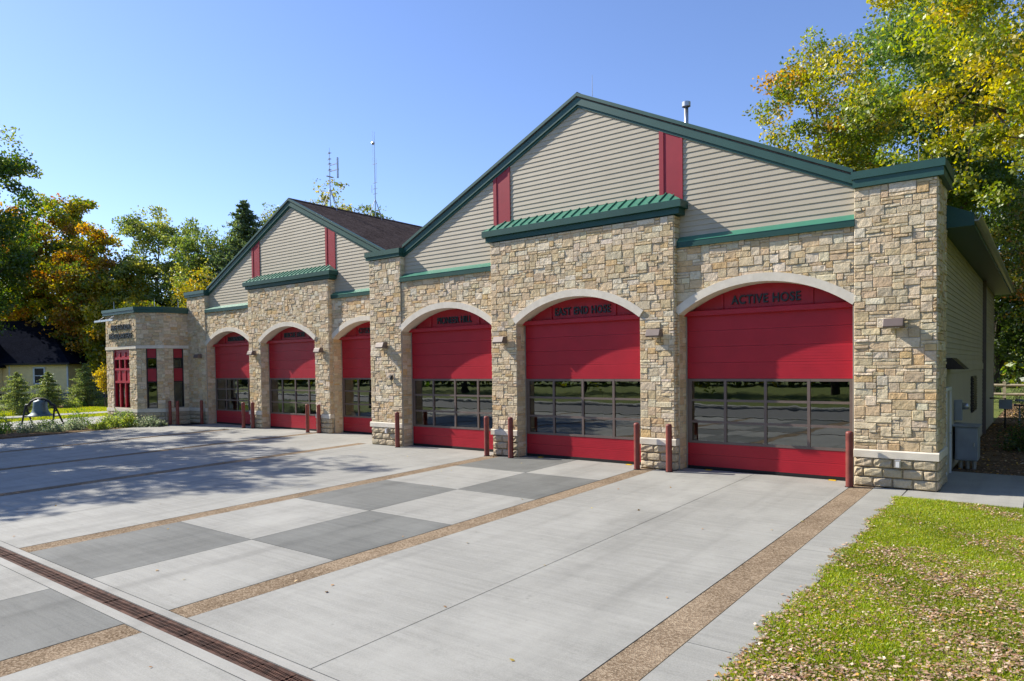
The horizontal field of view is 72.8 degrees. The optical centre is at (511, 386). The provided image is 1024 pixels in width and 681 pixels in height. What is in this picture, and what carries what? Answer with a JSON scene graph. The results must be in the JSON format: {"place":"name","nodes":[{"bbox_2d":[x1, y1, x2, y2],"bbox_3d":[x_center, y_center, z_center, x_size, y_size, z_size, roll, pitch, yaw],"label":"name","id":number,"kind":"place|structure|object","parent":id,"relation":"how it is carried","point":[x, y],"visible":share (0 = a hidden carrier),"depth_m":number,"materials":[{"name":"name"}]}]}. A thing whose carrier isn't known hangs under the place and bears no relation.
{"place":"outdoors","nodes":[
{"label":"outdoors","id":0,"kind":"place"},
{"bbox_2d":[0,406,107,422],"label":"lawn grass","id":1,"kind":"structure","parent":0,"point":[92,409],"depth_m":50.16,"materials":[{"name":"green plant"}]},
{"bbox_2d":[0,411,107,429],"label":"path","id":2,"kind":"structure","parent":0,"point":[95,419],"depth_m":42.51,"materials":[{"name":"concrete"}]},
{"bbox_2d":[21,398,63,425],"bbox_3d":[-25.906,1.404,38.312,2.067,1.535,0.646,-1,2,0],"label":"bell stand","id":3,"kind":"object","parent":2,"relation":"on","point":[35,399],"visible":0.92,"depth_m":38.27,"materials":[{"name":"black metal"}]},
{"bbox_2d":[27,400,52,416],"bbox_3d":[-26.033,1.186,38.330,1.260,0.900,1.260,0,2,38],"label":"bell","id":4,"kind":"object","parent":3,"relation":"hanging from","point":[40,408],"visible":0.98,"depth_m":38.03,"materials":[{"name":"grey metal"}]},
{"bbox_2d":[3,403,107,410],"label":"ground","id":5,"kind":"structure","parent":0,"point":[61,406],"depth_m":58.85,"materials":[{"name":"green plant"}]},
{"bbox_2d":[29,371,64,407],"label":"spruce tree","id":6,"kind":"object","parent":5,"relation":"on","point":[48,391],"visible":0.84,"depth_m":57.75,"materials":[{"name":"green plant"}]},
{"bbox_2d":[63,398,82,407],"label":"shrub","id":7,"kind":"object","parent":5,"relation":"on","point":[74,403],"visible":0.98,"depth_m":57.95,"materials":[{"name":"green plant"}]},
{"bbox_2d":[72,399,88,406],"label":"shrub","id":8,"kind":"object","parent":5,"relation":"on","point":[84,404],"visible":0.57,"depth_m":58.91,"materials":[{"name":"green plant"}]},
{"bbox_2d":[65,363,107,405],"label":"spruce tree","id":9,"kind":"object","parent":5,"relation":"on","point":[86,395],"visible":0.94,"depth_m":59.88,"materials":[{"name":"green plant"}]},
{"bbox_2d":[94,398,107,405],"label":"shrub","id":10,"kind":"object","parent":5,"relation":"on","point":[100,403],"visible":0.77,"depth_m":59.51,"materials":[{"name":"green plant"}]},
{"bbox_2d":[203,199,263,284],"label":"pine tree","id":11,"kind":"object","parent":5,"relation":"on","point":[244,221],"visible":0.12,"depth_m":76.44,"materials":[{"name":"green plant"}]},
{"bbox_2d":[0,426,141,438],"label":"ground","id":12,"kind":"structure","parent":0,"point":[15,434],"depth_m":33.43,"materials":[{"name":"brown soil"}]},
{"bbox_2d":[0,425,11,433],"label":"shrub","id":13,"kind":"object","parent":12,"relation":"on","point":[4,431],"visible":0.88,"depth_m":33.67,"materials":[{"name":"green plant"}]},
{"bbox_2d":[0,412,22,431],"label":"shrub","id":14,"kind":"object","parent":12,"relation":"on","point":[8,423],"visible":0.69,"depth_m":34.69,"materials":[{"name":"green plant"}]},
{"bbox_2d":[13,419,42,432],"bbox_3d":[-23.728,1.978,34.134,1.221,0.754,1.168,0,2,38],"label":"shrub","id":15,"kind":"object","parent":12,"relation":"on","point":[24,429],"visible":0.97,"depth_m":34.02,"materials":[{"name":"green plant"}]},
{"bbox_2d":[37,416,60,428],"bbox_3d":[-23.701,1.913,35.489,1.178,0.776,1.194,-2,2,-39],"label":"shrub","id":16,"kind":"object","parent":12,"relation":"on","point":[43,422],"visible":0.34,"depth_m":35.40,"materials":[{"name":"green plant"}]},
{"bbox_2d":[41,423,66,432],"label":"shrub","id":17,"kind":"object","parent":12,"relation":"on","point":[55,428],"visible":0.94,"depth_m":34.03,"materials":[{"name":"green plant"}]},
{"bbox_2d":[61,418,86,429],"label":"shrub","id":18,"kind":"object","parent":12,"relation":"on","point":[75,425],"visible":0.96,"depth_m":35.28,"materials":[{"name":"green plant"}]},
{"bbox_2d":[61,406,94,427],"bbox_3d":[-22.934,1.630,36.780,1.469,1.194,1.438,-1,2,-10],"label":"shrub","id":19,"kind":"object","parent":12,"relation":"on","point":[83,419],"visible":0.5,"depth_m":36.71,"materials":[{"name":"green plant"}]},
{"bbox_2d":[89,421,110,429],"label":"shrub","id":20,"kind":"object","parent":12,"relation":"on","point":[99,425],"visible":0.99,"depth_m":35.34,"materials":[{"name":"green plant"}]},
{"bbox_2d":[60,424,143,432],"bbox_3d":[-22.730,2.234,35.829,4.394,0.263,9.775,0,2,38],"label":"ground cover","id":21,"kind":"object","parent":12,"relation":"on","point":[109,428],"visible":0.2,"depth_m":35.83,"materials":[{"name":"green plant"}]},
{"bbox_2d":[96,414,115,426],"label":"shrub","id":22,"kind":"object","parent":12,"relation":"on","point":[103,419],"visible":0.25,"depth_m":36.84,"materials":[{"name":"green plant"}]},
{"bbox_2d":[101,414,126,427],"bbox_3d":[-20.920,1.781,36.627,1.182,0.811,1.213,-2,2,-44],"label":"shrub","id":23,"kind":"object","parent":12,"relation":"on","point":[110,420],"visible":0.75,"depth_m":36.47,"materials":[{"name":"green plant"}]},
{"bbox_2d":[118,411,138,427],"bbox_3d":[-20.200,1.727,36.570,0.896,0.889,0.910,-1,2,-17],"label":"shrub","id":24,"kind":"object","parent":12,"relation":"on","point":[130,421],"visible":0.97,"depth_m":36.41,"materials":[{"name":"green plant"}]},
{"bbox_2d":[118,407,138,421],"bbox_3d":[-20.640,1.645,37.288,1.015,1.018,1.006,-2,2,-31],"label":"shrub","id":25,"kind":"object","parent":12,"relation":"on","point":[123,414],"visible":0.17,"depth_m":37.21,"materials":[{"name":"green plant"}]},
{"bbox_2d":[133,414,158,426],"bbox_3d":[-19.181,1.792,36.561,1.205,0.720,1.185,-1,2,-2],"label":"shrub","id":26,"kind":"object","parent":12,"relation":"on","point":[146,422],"visible":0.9,"depth_m":36.38,"materials":[{"name":"green plant"}]},
{"bbox_2d":[150,419,167,426],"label":"shrub","id":27,"kind":"object","parent":12,"relation":"on","point":[158,423],"visible":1,"depth_m":36.33,"materials":[{"name":"green plant"}]},
{"bbox_2d":[0,541,336,680],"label":"apron","id":28,"kind":"object","parent":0,"point":[235,670],"depth_m":8.44,"materials":[{"name":"concrete"}]},
{"bbox_2d":[0,547,311,680],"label":"trench drain","id":29,"kind":"object","parent":28,"relation":"in","point":[251,663],"visible":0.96,"depth_m":8.48,"materials":[{"name":"metal"}]},
{"bbox_2d":[174,423,371,434],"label":"ground","id":30,"kind":"structure","parent":0,"point":[221,423],"depth_m":37.63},
{"bbox_2d":[176,401,179,424],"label":"bollard","id":31,"kind":"object","parent":30,"relation":"on","point":[177,413],"visible":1,"depth_m":37.13,"materials":[{"name":"metal"}]},
{"bbox_2d":[200,400,203,423],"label":"bollard","id":32,"kind":"object","parent":30,"relation":"on","point":[201,413],"visible":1,"depth_m":37.45,"materials":[{"name":"metal"}]},
{"bbox_2d":[0,455,599,660],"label":"apron","id":33,"kind":"object","parent":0,"point":[34,621],"visible":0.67,"depth_m":12.37,"materials":[{"name":"concrete"}]},
{"bbox_2d":[508,417,513,457],"bbox_3d":[-0.042,1.616,21.883,0.200,1.290,0.200,0,2,38],"label":"bollard","id":34,"kind":"object","parent":33,"relation":"on","point":[510,437],"visible":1,"depth_m":21.82,"materials":[{"name":"metal"}]},
{"bbox_2d":[0,428,873,680],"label":"apron","id":35,"kind":"object","parent":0,"point":[642,657],"visible":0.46,"depth_m":10.23,"materials":[{"name":"brown gravel"}]},
{"bbox_2d":[241,402,245,427],"bbox_3d":[-13.337,1.433,34.498,0.200,1.290,0.200,0,2,38],"label":"bollard","id":36,"kind":"object","parent":35,"relation":"on","point":[243,414],"visible":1,"depth_m":34.43,"materials":[{"name":"metal"}]},
{"bbox_2d":[634,423,640,469],"bbox_3d":[3.439,1.646,19.128,0.200,1.290,0.200,0,2,38],"label":"bollard","id":37,"kind":"object","parent":35,"relation":"on","point":[636,446],"visible":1,"depth_m":19.06,"materials":[{"name":"metal"}]},
{"bbox_2d":[0,423,906,680],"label":"apron","id":38,"kind":"object","parent":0,"point":[580,586],"visible":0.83,"depth_m":11.06,"materials":[{"name":"concrete"}]},
{"bbox_2d":[168,401,171,424],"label":"bollard","id":39,"kind":"object","parent":38,"relation":"on","point":[170,411],"visible":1,"depth_m":37.23,"materials":[{"name":"metal"}]},
{"bbox_2d":[251,402,254,427],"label":"bollard","id":40,"kind":"object","parent":38,"relation":"on","point":[252,416],"visible":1,"depth_m":34.29,"materials":[{"name":"metal"}]},
{"bbox_2d":[305,404,309,432],"bbox_3d":[-9.310,1.459,31.614,0.200,1.290,0.200,0,2,38],"label":"bollard","id":41,"kind":"object","parent":38,"relation":"on","point":[307,417],"visible":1,"depth_m":31.55,"materials":[{"name":"metal"}]},
{"bbox_2d":[317,404,320,432],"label":"bollard","id":42,"kind":"object","parent":38,"relation":"on","point":[318,419],"visible":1,"depth_m":31.14,"materials":[{"name":"metal"}]},
{"bbox_2d":[395,412,399,447],"bbox_3d":[-4.165,1.576,25.233,0.200,1.290,0.200,0,2,38],"label":"bollard","id":43,"kind":"object","parent":38,"relation":"on","point":[397,433],"visible":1,"depth_m":25.17,"materials":[{"name":"metal"}]},
{"bbox_2d":[20,436,827,666],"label":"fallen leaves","id":44,"kind":"object","parent":38,"relation":"on","point":[402,536],"visible":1,"depth_m":12.33,"materials":[{"name":"brown plant"}]},
{"bbox_2d":[484,416,489,455],"bbox_3d":[-0.821,1.609,22.495,0.200,1.290,0.200,0,2,38],"label":"bollard","id":45,"kind":"object","parent":38,"relation":"on","point":[486,435],"visible":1,"depth_m":22.43,"materials":[{"name":"metal"}]},
{"bbox_2d":[665,424,672,471],"bbox_3d":[4.201,1.650,18.592,0.200,1.290,0.200,0,2,38],"label":"bollard","id":46,"kind":"object","parent":38,"relation":"on","point":[668,447],"visible":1,"depth_m":18.52,"materials":[{"name":"metal"}]},
{"bbox_2d":[845,431,853,487],"bbox_3d":[7.758,1.674,15.968,0.200,1.290,0.200,0,2,38],"label":"bollard","id":47,"kind":"object","parent":38,"relation":"on","point":[849,459],"visible":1,"depth_m":15.90,"materials":[{"name":"metal"}]},
{"bbox_2d":[0,387,1023,507],"bbox_3d":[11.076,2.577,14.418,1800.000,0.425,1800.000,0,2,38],"label":"ground","id":48,"kind":"structure","parent":0,"point":[996,410],"depth_m":54.76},
{"bbox_2d":[0,371,34,414],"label":"spruce tree","id":49,"kind":"object","parent":48,"relation":"on","point":[18,398],"visible":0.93,"depth_m":48.67,"materials":[{"name":"green plant"}]},
{"bbox_2d":[0,125,45,335],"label":"maple tree","id":50,"kind":"object","parent":48,"relation":"on","point":[14,263],"visible":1,"depth_m":75.67,"materials":[{"name":"green plant"}]},
{"bbox_2d":[0,321,105,399],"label":"yellow house","id":51,"kind":"structure","parent":48,"relation":"on","point":[30,354],"depth_m":76.87,"materials":[{"name":"yellow paint"}]},
{"bbox_2d":[33,367,45,383],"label":"window","id":52,"kind":"structure","parent":51,"relation":"in","point":[37,371],"depth_m":75.93,"materials":[{"name":"white paint"}]},
{"bbox_2d":[0,192,110,326],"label":"maple tree","id":53,"kind":"object","parent":48,"relation":"on","point":[65,218],"visible":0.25,"depth_m":84.79,"materials":[{"name":"green plant"}]},
{"bbox_2d":[24,221,135,377],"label":"maple tree","id":54,"kind":"object","parent":48,"relation":"on","point":[69,281],"visible":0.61,"depth_m":78.35,"materials":[{"name":"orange plant"}]},
{"bbox_2d":[76,387,107,400],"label":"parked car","id":55,"kind":"object","parent":48,"relation":"on","point":[100,393],"depth_m":68.42,"materials":[{"name":"paint"}]},
{"bbox_2d":[90,362,107,406],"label":"sapling","id":56,"kind":"object","parent":48,"relation":"on","point":[103,381],"visible":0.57,"depth_m":57.53,"materials":[{"name":"yellow plant"}]},
{"bbox_2d":[76,274,163,372],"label":"maple tree","id":57,"kind":"object","parent":48,"relation":"on","point":[95,306],"visible":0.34,"depth_m":76.41,"materials":[{"name":"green plant"}]},
{"bbox_2d":[104,299,183,325],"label":"maple tree","id":58,"kind":"object","parent":48,"relation":"on","point":[138,303],"visible":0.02,"depth_m":71.94,"materials":[{"name":"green plant"}]},
{"bbox_2d":[97,204,211,308],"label":"deciduous tree","id":59,"kind":"object","parent":48,"relation":"on","point":[134,228],"visible":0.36,"depth_m":82.11,"materials":[{"name":"green plant"}]},
{"bbox_2d":[160,264,217,307],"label":"maple tree","id":60,"kind":"object","parent":48,"relation":"on","point":[190,287],"visible":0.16,"depth_m":70.50,"materials":[{"name":"yellow plant"}]},
{"bbox_2d":[159,216,234,307],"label":"deciduous tree","id":61,"kind":"object","parent":48,"relation":"on","point":[186,246],"visible":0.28,"depth_m":77.94,"materials":[{"name":"green plant"}]},
{"bbox_2d":[258,202,278,228],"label":"deciduous tree","id":62,"kind":"object","parent":48,"relation":"on","point":[264,219],"visible":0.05,"depth_m":78.58,"materials":[{"name":"green plant"}]},
{"bbox_2d":[305,178,358,212],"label":"deciduous tree","id":63,"kind":"object","parent":48,"relation":"on","point":[322,198],"visible":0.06,"depth_m":64.83,"materials":[{"name":"green plant"}]},
{"bbox_2d":[341,203,393,219],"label":"deciduous tree","id":64,"kind":"object","parent":48,"relation":"on","point":[367,209],"visible":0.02,"depth_m":63.74,"materials":[{"name":"green plant"}]},
{"bbox_2d":[94,92,1014,491],"bbox_3d":[-0.031,-3.546,35.954,41.550,11.130,23.480,0,2,38],"label":"fire station","id":65,"kind":"object","parent":48,"relation":"on","point":[574,246],"visible":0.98,"depth_m":20.81,"materials":[{"name":"stone"}]},
{"bbox_2d":[114,349,130,407],"bbox_3d":[-21.575,-0.415,38.583,1.961,3.235,0.130,0,2,38],"label":"window","id":66,"kind":"structure","parent":65,"relation":"in","point":[122,375],"depth_m":38.70,"materials":[{"name":"red paint"}]},
{"bbox_2d":[146,349,157,407],"bbox_3d":[-19.455,-0.416,37.590,0.549,3.235,0.100,-1,2,-7],"label":"window","id":67,"kind":"structure","parent":65,"relation":"in","point":[150,353],"depth_m":37.54,"materials":[{"name":"red paint"}]},
{"bbox_2d":[173,349,183,406],"bbox_3d":[-18.391,-0.446,38.241,0.100,3.235,0.574,0,2,38],"label":"window","id":68,"kind":"structure","parent":65,"relation":"in","point":[177,353],"depth_m":38.26,"materials":[{"name":"red paint"}]},
{"bbox_2d":[193,354,201,357],"bbox_3d":[-17.044,-1.635,37.684,0.400,0.231,0.318,0,2,38],"label":"wall lamp","id":69,"kind":"object","parent":65,"relation":"attached to","point":[197,355],"visible":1,"depth_m":37.56,"materials":[{"name":"grey metal"}]},
{"bbox_2d":[214,345,250,425],"bbox_3d":[-14.452,-0.052,36.591,4.290,4.165,0.080,0,2,38],"label":"garage door","id":70,"kind":"structure","parent":65,"relation":"in","point":[229,364],"depth_m":36.89,"materials":[{"name":"red paint"}]},
{"bbox_2d":[247,351,255,354],"bbox_3d":[-12.829,-1.636,34.225,0.400,0.231,0.318,0,2,38],"label":"wall lamp","id":71,"kind":"object","parent":65,"relation":"attached to","point":[251,352],"visible":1,"depth_m":34.10,"materials":[{"name":"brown metal"}]},
{"bbox_2d":[268,341,316,430],"bbox_3d":[-10.319,-0.013,33.158,4.290,4.165,0.080,0,2,38],"label":"garage door","id":72,"kind":"structure","parent":65,"relation":"in","point":[296,363],"depth_m":33.31,"materials":[{"name":"red paint"}]},
{"bbox_2d":[313,348,322,352],"bbox_3d":[-8.629,-1.603,30.992,0.400,0.231,0.318,0,2,38],"label":"wall lamp","id":73,"kind":"object","parent":65,"relation":"attached to","point":[317,350],"visible":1,"depth_m":30.88,"materials":[{"name":"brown metal"}]},
{"bbox_2d":[324,148,338,209],"bbox_3d":[-8.969,-10.280,34.501,0.933,3.205,0.879,-1,2,-25],"label":"antenna mast","id":74,"kind":"object","parent":65,"relation":"on","point":[329,163],"visible":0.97,"depth_m":34.60,"materials":[{"name":"metal"}]},
{"bbox_2d":[341,339,371,433],"bbox_3d":[-5.942,0.015,30.042,4.290,4.165,0.080,0,2,38],"label":"garage door","id":75,"kind":"structure","parent":65,"relation":"in","point":[358,368],"depth_m":30.74,"materials":[{"name":"red paint"}]},
{"bbox_2d":[369,131,381,219],"bbox_3d":[-7.244,-11.187,36.954,0.933,4.845,0.573,-1,2,-25],"label":"antenna mast","id":76,"kind":"object","parent":65,"relation":"on","point":[372,143],"visible":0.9,"depth_m":36.95,"materials":[{"name":"metal"}]},
{"bbox_2d":[375,342,386,348],"bbox_3d":[-4.822,-1.510,25.691,0.400,0.231,0.318,0,2,38],"label":"wall lamp","id":77,"kind":"object","parent":65,"relation":"attached to","point":[381,345],"visible":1,"depth_m":25.58,"materials":[{"name":"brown metal"}]},
{"bbox_2d":[411,328,492,451],"bbox_3d":[-1.984,0.115,24.410,4.290,4.165,0.080,0,2,38],"label":"garage door","id":78,"kind":"structure","parent":65,"relation":"in","point":[430,362],"depth_m":24.48,"materials":[{"name":"red paint"}]},
{"bbox_2d":[492,336,506,343],"bbox_3d":[-0.377,-1.469,22.056,0.400,0.231,0.318,0,2,38],"label":"wall lamp","id":79,"kind":"object","parent":65,"relation":"attached to","point":[500,340],"visible":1,"depth_m":21.95,"materials":[{"name":"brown metal"}]},
{"bbox_2d":[524,319,640,464],"bbox_3d":[2.149,0.154,20.977,4.290,4.165,0.080,0,2,38],"label":"garage door","id":80,"kind":"structure","parent":65,"relation":"in","point":[560,361],"depth_m":20.96,"materials":[{"name":"red paint"}]},
{"bbox_2d":[645,329,662,337],"bbox_3d":[3.854,-1.436,18.799,0.400,0.231,0.318,0,2,38],"label":"wall lamp","id":81,"kind":"object","parent":65,"relation":"attached to","point":[652,333],"visible":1,"depth_m":18.69,"materials":[{"name":"grey metal"}]},
{"bbox_2d":[682,101,690,122],"bbox_3d":[5.830,-8.618,23.227,0.280,1.800,0.280,0,2,38],"label":"vent pipe","id":82,"kind":"object","parent":65,"relation":"on","point":[686,105],"visible":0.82,"depth_m":23.15,"materials":[{"name":"metal"}]},
{"bbox_2d":[686,307,852,480],"bbox_3d":[6.525,0.182,17.861,4.290,4.165,0.080,0,2,38],"label":"garage door","id":83,"kind":"structure","parent":65,"relation":"in","point":[832,361],"depth_m":17.77,"materials":[{"name":"red paint"}]},
{"bbox_2d":[883,318,904,328],"bbox_3d":[8.491,-1.405,15.445,0.400,0.231,0.318,0,2,38],"label":"wall lamp","id":84,"kind":"object","parent":65,"relation":"attached to","point":[888,323],"visible":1,"depth_m":15.35,"materials":[{"name":"grey metal"}]},
{"bbox_2d":[895,460,900,467],"bbox_3d":[8.619,1.736,15.513,0.120,0.180,0.115,0,2,38],"label":"outlet box","id":85,"kind":"object","parent":65,"relation":"attached to","point":[897,463],"visible":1,"depth_m":15.47,"materials":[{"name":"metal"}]},
{"bbox_2d":[945,386,951,474],"bbox_3d":[10.814,1.118,17.219,0.119,2.190,1.060,0,2,38],"label":"side door","id":86,"kind":"structure","parent":65,"relation":"in","point":[948,403],"depth_m":17.53,"materials":[{"name":"white paint"}]},
{"bbox_2d":[954,400,969,420],"bbox_3d":[12.211,0.647,18.840,0.340,0.550,0.300,0,2,38],"label":"electric meter","id":87,"kind":"object","parent":65,"relation":"attached to","point":[960,406],"visible":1,"depth_m":18.77,"materials":[{"name":"metal"}]},
{"bbox_2d":[742,26,916,170],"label":"deciduous tree","id":88,"kind":"object","parent":48,"relation":"on","point":[838,142],"visible":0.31,"depth_m":43.30,"materials":[{"name":"green plant"}]},
{"bbox_2d":[813,0,1023,209],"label":"deciduous tree","id":89,"kind":"object","parent":48,"relation":"on","point":[978,44],"visible":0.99,"depth_m":29.12,"materials":[{"name":"yellow plant"}]},
{"bbox_2d":[828,0,1023,215],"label":"deciduous tree","id":90,"kind":"object","parent":48,"relation":"on","point":[994,173],"visible":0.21,"depth_m":47.78,"materials":[{"name":"green plant"}]},
{"bbox_2d":[953,144,1023,392],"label":"deciduous tree","id":91,"kind":"object","parent":48,"relation":"on","point":[1010,338],"visible":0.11,"depth_m":57.77,"materials":[{"name":"green plant"}]},
{"bbox_2d":[989,194,1023,300],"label":"deciduous tree","id":92,"kind":"object","parent":48,"relation":"on","point":[1016,226],"visible":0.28,"depth_m":50.23,"materials":[{"name":"green plant"}]},
{"bbox_2d":[991,188,1023,325],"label":"deciduous tree","id":93,"kind":"object","parent":48,"relation":"on","point":[1006,254],"visible":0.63,"depth_m":41.23,"materials":[{"name":"green plant"}]},
{"bbox_2d":[994,382,1023,397],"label":"rail fence","id":94,"kind":"object","parent":48,"relation":"on","point":[1004,385],"visible":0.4,"depth_m":45.61,"materials":[{"name":"beige wood"}]},
{"bbox_2d":[994,351,1023,401],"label":"shrub","id":95,"kind":"object","parent":48,"relation":"on","point":[1016,376],"visible":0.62,"depth_m":48.20,"materials":[{"name":"green plant"}]},
{"bbox_2d":[1000,307,1023,387],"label":"woodland","id":96,"kind":"object","parent":48,"relation":"on","point":[1019,368],"depth_m":75.74,"materials":[{"name":"green plant"}]},
{"bbox_2d":[0,0,1023,300],"label":"sky","id":97,"kind":"structure","parent":0,"point":[198,109],"materials":[{"name":"blue"}]},
{"bbox_2d":[713,495,1023,680],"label":"ground","id":98,"kind":"structure","parent":0,"point":[892,625],"depth_m":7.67,"materials":[{"name":"green plant"}]},
{"bbox_2d":[707,498,1023,680],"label":"fallen leaves","id":99,"kind":"object","parent":98,"relation":"on","point":[942,577],"visible":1,"depth_m":7.68,"materials":[{"name":"brown plant"}]},
{"bbox_2d":[902,471,1023,508],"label":"path","id":100,"kind":"structure","parent":0,"point":[999,490],"depth_m":15.29,"materials":[{"name":"concrete"}]},
{"bbox_2d":[952,404,1023,475],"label":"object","id":101,"kind":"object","parent":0,"point":[1014,468],"depth_m":21.33,"materials":[{"name":"plant"}]},
{"bbox_2d":[953,422,981,468],"bbox_3d":[12.272,1.615,18.725,0.590,1.220,0.965,0,2,38],"label":"electric cabinet","id":102,"kind":"object","parent":101,"relation":"on","point":[967,442],"visible":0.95,"depth_m":18.40,"materials":[{"name":"metal"}]},
{"bbox_2d":[957,408,1023,474],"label":"fallen leaves","id":103,"kind":"object","parent":101,"relation":"on","point":[990,430],"visible":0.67,"depth_m":21.89,"materials":[{"name":"brown plant"}]},
{"bbox_2d":[990,397,1023,427],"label":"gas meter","id":104,"kind":"object","parent":101,"relation":"on","point":[1004,403],"visible":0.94,"depth_m":29.67,"materials":[{"name":"black metal"}]},
{"bbox_2d":[992,420,1023,452],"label":"shrub","id":105,"kind":"object","parent":101,"relation":"on","point":[1015,438],"visible":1,"depth_m":22.23,"materials":[{"name":"green plant"}]},
{"bbox_2d":[998,391,1023,419],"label":"shrub","id":106,"kind":"object","parent":101,"relation":"on","point":[1022,410],"visible":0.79,"depth_m":34.41,"materials":[{"name":"green plant"}]},
{"bbox_2d":[1007,403,1023,432],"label":"shrub","id":107,"kind":"object","parent":101,"relation":"on","point":[1017,421],"visible":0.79,"depth_m":27.77,"materials":[{"name":"green plant"}]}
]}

